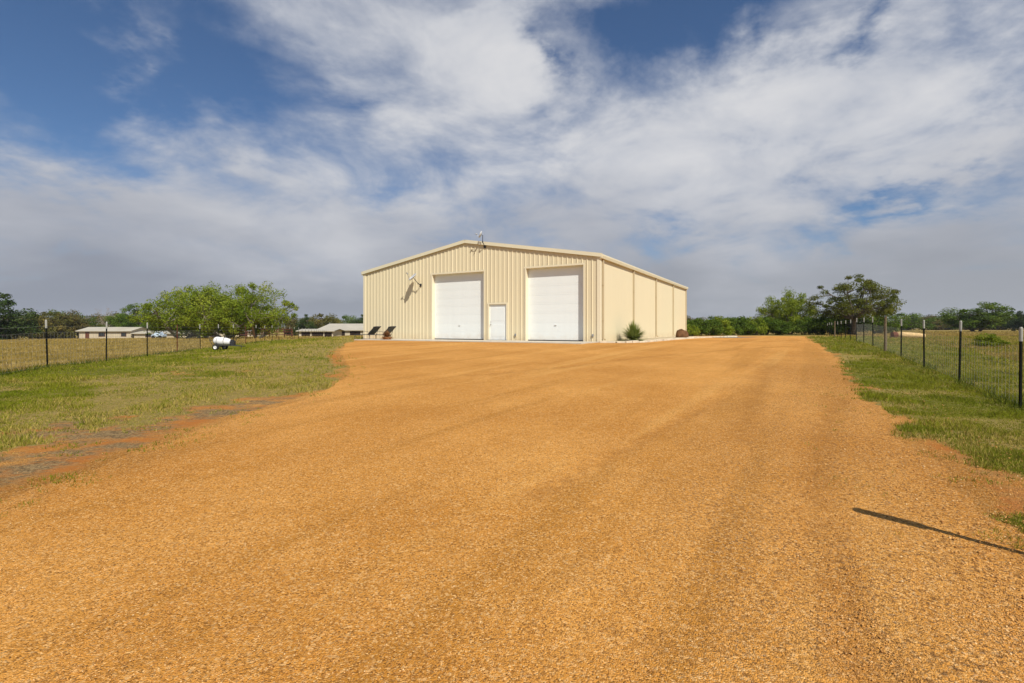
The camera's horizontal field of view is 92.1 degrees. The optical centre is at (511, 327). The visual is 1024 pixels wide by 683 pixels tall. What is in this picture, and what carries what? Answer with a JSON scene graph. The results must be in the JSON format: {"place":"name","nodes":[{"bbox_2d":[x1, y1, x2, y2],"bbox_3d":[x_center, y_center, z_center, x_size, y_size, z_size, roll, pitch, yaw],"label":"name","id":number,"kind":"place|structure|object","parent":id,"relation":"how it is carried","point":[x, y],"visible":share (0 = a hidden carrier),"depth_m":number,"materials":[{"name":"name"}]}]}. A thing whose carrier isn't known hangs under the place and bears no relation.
{"place":"outdoors","nodes":[
{"label":"outdoors","id":0,"kind":"place"},
{"bbox_2d":[0,314,1012,328],"bbox_3d":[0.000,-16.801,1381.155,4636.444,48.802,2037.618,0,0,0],"label":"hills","id":1,"kind":"structure","parent":0,"point":[49,316],"depth_m":1379.69,"materials":[{"name":"green plant"}]},
{"bbox_2d":[0,336,1023,682],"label":"gravel driveway","id":2,"kind":"structure","parent":0,"point":[376,412],"depth_m":3.53,"materials":[{"name":"orange gravel"}]},
{"bbox_2d":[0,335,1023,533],"bbox_3d":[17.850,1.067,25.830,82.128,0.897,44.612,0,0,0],"label":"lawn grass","id":3,"kind":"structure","parent":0,"point":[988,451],"depth_m":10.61,"materials":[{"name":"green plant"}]},
{"bbox_2d":[0,328,1023,545],"bbox_3d":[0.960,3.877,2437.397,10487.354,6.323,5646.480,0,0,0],"label":"ground","id":4,"kind":"structure","parent":0,"point":[115,446],"depth_m":7.81,"materials":[{"name":"green plant"}]},
{"bbox_2d":[0,292,47,339],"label":"cedar tree","id":5,"kind":"object","parent":4,"relation":"on","point":[11,322],"visible":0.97,"depth_m":91.97,"materials":[{"name":"green plant"}]},
{"bbox_2d":[9,312,53,338],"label":"oak tree","id":6,"kind":"object","parent":4,"relation":"on","point":[18,336],"visible":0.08,"depth_m":147.30,"materials":[{"name":"green plant"}]},
{"bbox_2d":[26,310,81,338],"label":"oak tree","id":7,"kind":"object","parent":4,"relation":"on","point":[53,332],"visible":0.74,"depth_m":138.93,"materials":[{"name":"green plant"}]},
{"bbox_2d":[46,309,85,338],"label":"leafy tree","id":8,"kind":"object","parent":4,"relation":"on","point":[61,315],"visible":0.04,"depth_m":163.87,"materials":[{"name":"green plant"}]},
{"bbox_2d":[48,309,102,338],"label":"oak tree","id":9,"kind":"object","parent":4,"relation":"on","point":[84,324],"visible":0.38,"depth_m":143.34,"materials":[{"name":"green plant"}]},
{"bbox_2d":[76,315,115,335],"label":"leafy tree","id":10,"kind":"object","parent":4,"relation":"on","point":[93,320],"visible":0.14,"depth_m":148.10,"materials":[{"name":"green plant"}]},
{"bbox_2d":[95,310,113,326],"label":"bare tree","id":11,"kind":"object","parent":4,"relation":"on","point":[104,316],"visible":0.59,"depth_m":137.26,"materials":[{"name":"green plant"}]},
{"bbox_2d":[76,327,149,338],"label":"house","id":12,"kind":"structure","parent":4,"relation":"on","point":[96,332],"depth_m":112.00,"materials":[{"name":"beige"}]},
{"bbox_2d":[85,331,88,338],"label":"door","id":13,"kind":"structure","parent":12,"relation":"in","point":[86,332],"depth_m":111.94,"materials":[{"name":"brown wood"}]},
{"bbox_2d":[97,311,130,325],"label":"oak tree","id":14,"kind":"object","parent":4,"relation":"on","point":[113,314],"visible":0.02,"depth_m":156.40,"materials":[{"name":"green plant"}]},
{"bbox_2d":[98,312,131,326],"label":"leafy tree","id":15,"kind":"object","parent":4,"relation":"on","point":[109,317],"visible":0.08,"depth_m":123.48,"materials":[{"name":"green plant"}]},
{"bbox_2d":[108,303,159,330],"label":"leafy tree","id":16,"kind":"object","parent":4,"relation":"on","point":[124,322],"visible":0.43,"depth_m":119.63,"materials":[{"name":"green plant"}]},
{"bbox_2d":[151,332,166,337],"bbox_3d":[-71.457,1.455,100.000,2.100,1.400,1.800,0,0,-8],"label":"parked pickup","id":17,"kind":"object","parent":4,"relation":"on","point":[163,335],"visible":0.71,"depth_m":99.35,"materials":[{"name":"white paint"}]},
{"bbox_2d":[0,320,324,372],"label":"wire fence","id":18,"kind":"object","parent":4,"relation":"on","point":[82,337],"visible":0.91,"depth_m":17.71,"materials":[{"name":"grey metal"}]},
{"bbox_2d":[130,331,202,337],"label":"long shed","id":19,"kind":"structure","parent":4,"relation":"on","point":[139,334],"depth_m":112.00,"materials":[{"name":"beige"}]},
{"bbox_2d":[125,286,209,338],"bbox_3d":[-41.651,-1.713,61.638,10.227,6.914,10.929,0,0,-25],"label":"mesquite tree","id":20,"kind":"object","parent":4,"relation":"on","point":[167,322],"visible":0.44,"depth_m":59.72,"materials":[{"name":"green plant"}]},
{"bbox_2d":[159,284,236,337],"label":"mesquite tree","id":21,"kind":"object","parent":4,"relation":"on","point":[188,290],"visible":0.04,"depth_m":68.91,"materials":[{"name":"green plant"}]},
{"bbox_2d":[169,280,262,338],"bbox_3d":[-33.374,-1.999,57.916,11.842,7.226,9.676,0,0,33],"label":"mesquite tree","id":22,"kind":"object","parent":4,"relation":"on","point":[194,317],"visible":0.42,"depth_m":56.27,"materials":[{"name":"green plant"}]},
{"bbox_2d":[207,335,244,349],"bbox_3d":[-14.951,0.761,25.985,1.908,0.791,0.848,0,0,4],"label":"sprayer trailer","id":23,"kind":"object","parent":4,"relation":"on","point":[222,342],"visible":0.97,"depth_m":25.84,"materials":[{"name":"white plastic"}]},
{"bbox_2d":[209,330,263,336],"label":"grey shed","id":24,"kind":"structure","parent":4,"relation":"on","point":[221,335],"depth_m":112.00,"materials":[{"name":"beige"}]},
{"bbox_2d":[209,281,298,338],"bbox_3d":[-28.074,-1.899,54.954,7.601,6.900,8.123,0,0,41],"label":"mesquite tree","id":25,"kind":"object","parent":4,"relation":"on","point":[271,320],"visible":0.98,"depth_m":54.06,"materials":[{"name":"green plant"}]},
{"bbox_2d":[239,329,292,336],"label":"rail fence","id":26,"kind":"object","parent":4,"relation":"on","point":[284,334],"visible":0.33,"depth_m":73.89,"materials":[{"name":"brown wood"}]},
{"bbox_2d":[278,316,308,335],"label":"oak tree","id":27,"kind":"object","parent":4,"relation":"on","point":[292,324],"visible":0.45,"depth_m":147.99,"materials":[{"name":"green plant"}]},
{"bbox_2d":[292,314,316,332],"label":"cedar tree","id":28,"kind":"object","parent":4,"relation":"on","point":[309,325],"visible":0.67,"depth_m":138.82,"materials":[{"name":"green plant"}]},
{"bbox_2d":[297,329,343,336],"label":"lean to","id":29,"kind":"object","parent":4,"relation":"on","point":[331,332],"visible":0.67,"depth_m":97.00,"materials":[{"name":"beige"}]},
{"bbox_2d":[309,313,342,328],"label":"oak tree","id":30,"kind":"object","parent":4,"relation":"on","point":[320,322],"visible":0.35,"depth_m":163.41,"materials":[{"name":"green plant"}]},
{"bbox_2d":[318,324,362,335],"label":"stable","id":31,"kind":"structure","parent":4,"relation":"on","point":[350,329],"depth_m":106.40,"materials":[{"name":"beige metal"}]},
{"bbox_2d":[336,315,359,323],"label":"leafy tree","id":32,"kind":"object","parent":4,"relation":"on","point":[347,318],"visible":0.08,"depth_m":183.41,"materials":[{"name":"green plant"}]},
{"bbox_2d":[350,314,362,323],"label":"cedar tree","id":33,"kind":"object","parent":4,"relation":"on","point":[358,321],"visible":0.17,"depth_m":173.86,"materials":[{"name":"green plant"}]},
{"bbox_2d":[354,339,598,343],"bbox_3d":[-2.875,0.825,30.455,16.300,0.125,2.750,0,0,30],"label":"concrete apron","id":34,"kind":"object","parent":4,"relation":"on","point":[519,341],"visible":0.53,"depth_m":28.76,"materials":[{"name":"beige concrete"}]},
{"bbox_2d":[354,326,380,338],"bbox_3d":[-10.193,0.355,34.947,2.065,0.955,0.688,0,0,30],"label":"lounge chair","id":35,"kind":"object","parent":34,"relation":"on","point":[375,329],"visible":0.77,"depth_m":34.66,"materials":[{"name":"metal"}]},
{"bbox_2d":[369,326,395,337],"bbox_3d":[-8.919,0.355,34.053,2.065,0.955,0.688,0,0,30],"label":"lounge chair","id":36,"kind":"object","parent":34,"relation":"on","point":[390,329],"visible":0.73,"depth_m":33.78,"materials":[{"name":"metal"}]},
{"bbox_2d":[382,330,391,339],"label":"potted plant","id":37,"kind":"object","parent":34,"relation":"on","point":[387,335],"visible":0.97,"depth_m":32.73,"materials":[{"name":"brown plant"}]},
{"bbox_2d":[361,240,687,341],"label":"metal building","id":38,"kind":"structure","parent":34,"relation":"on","point":[471,290],"depth_m":31.86,"materials":[{"name":"beige paint"}]},
{"bbox_2d":[406,272,421,286],"bbox_3d":[-6.743,-3.315,33.758,0.707,0.931,0.893,0,0,30],"label":"satellite dish","id":39,"kind":"object","parent":38,"relation":"attached to","point":[411,277],"visible":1,"depth_m":33.77,"materials":[{"name":"grey metal"}]},
{"bbox_2d":[435,272,483,339],"bbox_3d":[-3.469,-1.420,32.740,4.150,4.377,0.095,0,0,30],"label":"roll up door","id":40,"kind":"structure","parent":38,"relation":"in","point":[459,298],"depth_m":32.74,"materials":[{"name":"white metal"}]},
{"bbox_2d":[475,231,485,247],"bbox_3d":[-2.001,-5.602,31.273,0.438,1.045,0.586,0,0,35],"label":"satellite dish","id":41,"kind":"object","parent":38,"relation":"attached to","point":[480,234],"visible":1,"depth_m":31.16,"materials":[{"name":"grey metal"}]},
{"bbox_2d":[490,304,505,339],"bbox_3d":[-0.883,-0.360,31.009,1.250,2.230,0.118,0,0,30],"label":"entry door","id":42,"kind":"structure","parent":38,"relation":"in","point":[497,313],"depth_m":31.00,"materials":[{"name":"white metal"}]},
{"bbox_2d":[528,266,582,340],"bbox_3d":[2.595,-1.420,29.303,3.690,4.377,0.095,0,0,30],"label":"roll up door","id":43,"kind":"structure","parent":38,"relation":"in","point":[555,292],"depth_m":29.30,"materials":[{"name":"white metal"}]},
{"bbox_2d":[0,353,1023,548],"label":"sparse grass","id":44,"kind":"structure","parent":4,"relation":"on","point":[183,441],"depth_m":5.58,"materials":[{"name":"green plant"}]},
{"bbox_2d":[615,336,707,341],"bbox_3d":[12.443,0.780,36.028,4.740,0.001,22.100,0,0,30],"label":"planting bed","id":45,"kind":"object","parent":4,"relation":"on","point":[664,338],"depth_m":36.70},
{"bbox_2d":[617,320,652,340],"bbox_3d":[7.393,0.237,30.166,2.476,1.614,2.478,0,0,-33],"label":"bush","id":46,"kind":"object","parent":45,"relation":"on","point":[632,333],"visible":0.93,"depth_m":29.87,"materials":[{"name":"green plant"}]},
{"bbox_2d":[600,336,736,342],"bbox_3d":[12.571,0.766,35.507,1.721,0.171,23.351,0,0,38],"label":"stone edging","id":47,"kind":"object","parent":45,"relation":"on","point":[644,341],"visible":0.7,"depth_m":29.78,"materials":[{"name":"stone"}]},
{"bbox_2d":[676,329,688,337],"bbox_3d":[13.959,0.628,40.580,1.053,1.122,0.988,0,0,0],"label":"brown boulder","id":48,"kind":"object","parent":45,"relation":"on","point":[681,333],"visible":0.66,"depth_m":40.19,"materials":[{"name":"brown stone"}]},
{"bbox_2d":[687,320,697,332],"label":"bush","id":49,"kind":"object","parent":4,"relation":"on","point":[692,323],"visible":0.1,"depth_m":52.55,"materials":[{"name":"green plant"}]},
{"bbox_2d":[687,324,700,335],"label":"bush","id":50,"kind":"object","parent":4,"relation":"on","point":[693,331],"visible":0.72,"depth_m":50.15,"materials":[{"name":"green plant"}]},
{"bbox_2d":[687,315,705,321],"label":"oak tree","id":51,"kind":"object","parent":4,"relation":"on","point":[688,318],"visible":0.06,"depth_m":150.13,"materials":[{"name":"green plant"}]},
{"bbox_2d":[687,317,713,335],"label":"bush","id":52,"kind":"object","parent":4,"relation":"on","point":[704,327],"visible":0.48,"depth_m":54.09,"materials":[{"name":"green plant"}]},
{"bbox_2d":[702,318,724,335],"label":"bush","id":53,"kind":"object","parent":4,"relation":"on","point":[716,327],"visible":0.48,"depth_m":56.34,"materials":[{"name":"green plant"}]},
{"bbox_2d":[707,315,734,335],"bbox_3d":[24.733,-0.194,59.006,3.484,2.678,3.582,0,0,4],"label":"bush","id":54,"kind":"object","parent":4,"relation":"on","point":[727,326],"visible":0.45,"depth_m":58.21,"materials":[{"name":"green plant"}]},
{"bbox_2d":[720,317,747,334],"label":"bush","id":55,"kind":"object","parent":4,"relation":"on","point":[736,327],"visible":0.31,"depth_m":59.36,"materials":[{"name":"green plant"}]},
{"bbox_2d":[730,315,756,334],"bbox_3d":[28.480,-0.213,60.952,4.340,2.704,3.264,0,0,-41],"label":"bush","id":56,"kind":"object","parent":4,"relation":"on","point":[750,328],"visible":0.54,"depth_m":60.28,"materials":[{"name":"green plant"}]},
{"bbox_2d":[745,316,768,334],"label":"bush","id":57,"kind":"object","parent":4,"relation":"on","point":[761,328],"visible":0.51,"depth_m":61.28,"materials":[{"name":"green plant"}]},
{"bbox_2d":[753,316,780,334],"bbox_3d":[32.201,-0.193,63.072,3.371,2.638,4.483,0,0,-31],"label":"bush","id":58,"kind":"object","parent":4,"relation":"on","point":[767,320],"visible":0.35,"depth_m":62.27,"materials":[{"name":"green plant"}]},
{"bbox_2d":[766,320,794,334],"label":"bush","id":59,"kind":"object","parent":4,"relation":"on","point":[779,328],"visible":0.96,"depth_m":61.09,"materials":[{"name":"green plant"}]},
{"bbox_2d":[755,286,821,334],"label":"mesquite tree","id":60,"kind":"object","parent":4,"relation":"on","point":[786,311],"visible":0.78,"depth_m":66.44,"materials":[{"name":"green plant"}]},
{"bbox_2d":[788,316,822,334],"bbox_3d":[38.063,-0.214,64.094,4.554,2.680,3.424,0,0,3],"label":"bush","id":61,"kind":"object","parent":4,"relation":"on","point":[806,326],"visible":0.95,"depth_m":63.49,"materials":[{"name":"green plant"}]},
{"bbox_2d":[810,315,838,334],"bbox_3d":[39.959,-0.285,64.090,3.735,2.837,4.968,0,0,-40],"label":"bush","id":62,"kind":"object","parent":4,"relation":"on","point":[822,331],"visible":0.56,"depth_m":63.17,"materials":[{"name":"green plant"}]},
{"bbox_2d":[820,317,849,334],"bbox_3d":[41.033,-0.208,63.005,3.371,2.638,4.483,0,0,15],"label":"bush","id":63,"kind":"object","parent":4,"relation":"on","point":[841,328],"visible":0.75,"depth_m":62.04,"materials":[{"name":"green plant"}]},
{"bbox_2d":[797,274,906,334],"bbox_3d":[42.347,-2.757,62.748,10.180,7.889,12.123,0,0,-34],"label":"oak tree","id":64,"kind":"object","parent":4,"relation":"on","point":[853,308],"visible":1,"depth_m":60.34,"materials":[{"name":"green plant"}]},
{"bbox_2d":[836,317,874,333],"bbox_3d":[45.008,-0.791,66.043,6.184,3.552,5.594,0,0,-24],"label":"cedar tree","id":65,"kind":"object","parent":4,"relation":"on","point":[866,322],"visible":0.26,"depth_m":64.63,"materials":[{"name":"green plant"}]},
{"bbox_2d":[858,306,912,333],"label":"leafy tree","id":66,"kind":"object","parent":4,"relation":"on","point":[895,322],"visible":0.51,"depth_m":72.30,"materials":[{"name":"green plant"}]},
{"bbox_2d":[890,332,925,337],"bbox_3d":[32.897,0.589,40.996,2.461,0.540,0.540,0,0,8],"label":"fallen log","id":67,"kind":"object","parent":4,"relation":"on","point":[894,334],"visible":0.61,"depth_m":40.85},
{"bbox_2d":[889,312,937,330],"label":"leafy tree","id":68,"kind":"object","parent":4,"relation":"on","point":[916,321],"visible":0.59,"depth_m":167.28,"materials":[{"name":"green plant"}]},
{"bbox_2d":[827,316,1022,407],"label":"wire fence","id":69,"kind":"object","parent":4,"relation":"on","point":[1020,356],"visible":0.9,"depth_m":12.59,"materials":[{"name":"grey metal"}]},
{"bbox_2d":[904,314,955,329],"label":"oak tree","id":70,"kind":"object","parent":4,"relation":"on","point":[940,324],"visible":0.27,"depth_m":186.30,"materials":[{"name":"green plant"}]},
{"bbox_2d":[935,315,964,329],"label":"leafy tree","id":71,"kind":"object","parent":4,"relation":"on","point":[951,328],"visible":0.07,"depth_m":197.95,"materials":[{"name":"green plant"}]},
{"bbox_2d":[934,301,1017,331],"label":"leafy tree","id":72,"kind":"object","parent":4,"relation":"on","point":[984,319],"visible":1,"depth_m":110.50,"materials":[{"name":"green plant"}]},
{"bbox_2d":[971,333,1010,346],"bbox_3d":[22.745,0.580,23.538,1.245,0.770,1.211,0,0,11],"label":"bush","id":73,"kind":"object","parent":4,"relation":"on","point":[989,339],"visible":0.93,"depth_m":23.33,"materials":[{"name":"green plant"}]},
{"bbox_2d":[976,316,1023,329],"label":"oak tree","id":74,"kind":"object","parent":4,"relation":"on","point":[999,328],"visible":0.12,"depth_m":192.48,"materials":[{"name":"green plant"}]},
{"bbox_2d":[1001,308,1022,330],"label":"cedar tree","id":75,"kind":"object","parent":4,"relation":"on","point":[1007,325],"visible":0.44,"depth_m":149.66,"materials":[{"name":"green plant"}]},
{"bbox_2d":[1009,312,1023,327],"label":"cedar tree","id":76,"kind":"object","parent":4,"relation":"on","point":[1018,322],"visible":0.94,"depth_m":141.45,"materials":[{"name":"green plant"}]},
{"bbox_2d":[0,331,1023,372],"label":"field grass","id":77,"kind":"structure","parent":0,"point":[125,344],"depth_m":29.57,"materials":[{"name":"plant"}]},
{"bbox_2d":[0,335,1023,411],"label":"fence line grass","id":78,"kind":"structure","parent":0,"point":[993,392],"depth_m":13.01,"materials":[{"name":"green plant"}]},
{"bbox_2d":[0,0,1023,320],"label":"sky","id":79,"kind":"structure","parent":0,"point":[737,154],"materials":[{"name":"blue"}]}
]}

